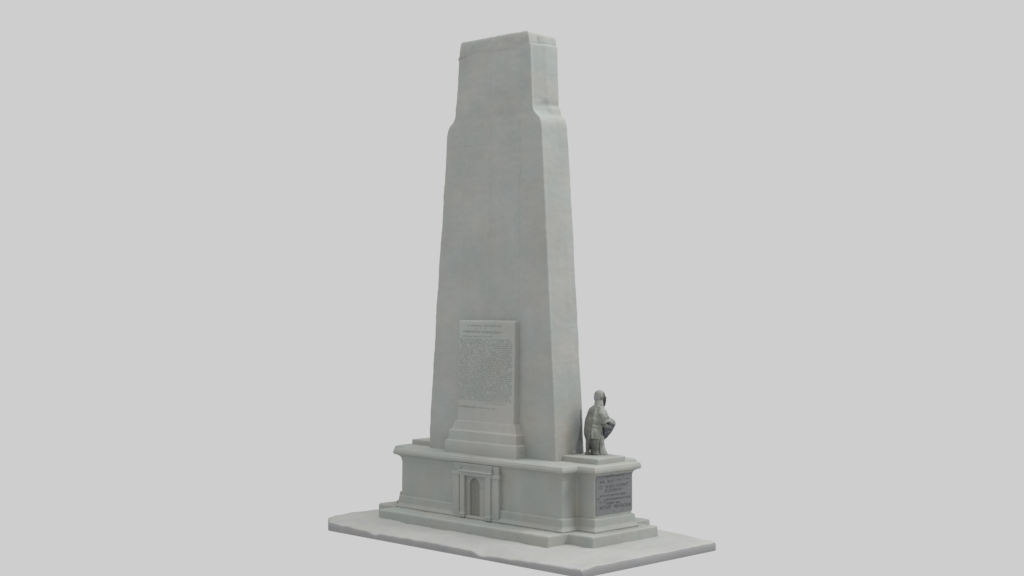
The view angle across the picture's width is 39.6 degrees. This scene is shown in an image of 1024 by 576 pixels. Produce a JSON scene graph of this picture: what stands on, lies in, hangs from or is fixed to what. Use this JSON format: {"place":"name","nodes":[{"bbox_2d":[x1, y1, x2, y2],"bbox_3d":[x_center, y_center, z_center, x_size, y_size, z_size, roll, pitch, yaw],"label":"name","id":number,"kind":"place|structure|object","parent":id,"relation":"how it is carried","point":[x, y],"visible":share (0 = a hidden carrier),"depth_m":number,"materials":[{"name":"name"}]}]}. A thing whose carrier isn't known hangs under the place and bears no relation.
{"place":"outdoors","nodes":[
{"label":"outdoors","id":0,"kind":"place"},
{"bbox_2d":[0,0,1023,575],"label":"sky","id":1,"kind":"structure","parent":0,"point":[798,225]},
{"bbox_2d":[328,509,715,575],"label":"base slab","id":2,"kind":"structure","parent":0,"point":[575,560],"depth_m":54.30,"materials":[{"name":"stone"}]},
{"bbox_2d":[379,31,657,548],"bbox_3d":[-0.042,-0.170,59.615,12.652,20.613,6.116,0,-1,45],"label":"monument","id":3,"kind":"object","parent":2,"relation":"on","point":[507,250],"visible":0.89,"depth_m":57.75,"materials":[{"name":"grey stone"}]},
{"bbox_2d":[452,461,502,521],"bbox_3d":[-1.427,8.248,58.082,2.819,2.349,0.462,0,-1,45],"label":"doorway","id":4,"kind":"structure","parent":3,"relation":"in","point":[477,488],"depth_m":58.07,"materials":[{"name":"grey stone"}]},
{"bbox_2d":[444,320,525,459],"bbox_3d":[-1.097,4.145,58.712,4.269,5.643,0.752,0,-1,45],"label":"inscribed tablet","id":5,"kind":"object","parent":3,"relation":"on","point":[486,423],"visible":0.98,"depth_m":58.45,"materials":[{"name":"stone"}]},
{"bbox_2d":[584,390,615,454],"bbox_3d":[3.482,5.368,56.714,1.199,2.604,1.211,0,0,23],"label":"statue","id":6,"kind":"object","parent":3,"relation":"on","point":[599,424],"visible":1,"depth_m":56.41,"materials":[{"name":"stone"}]}
]}

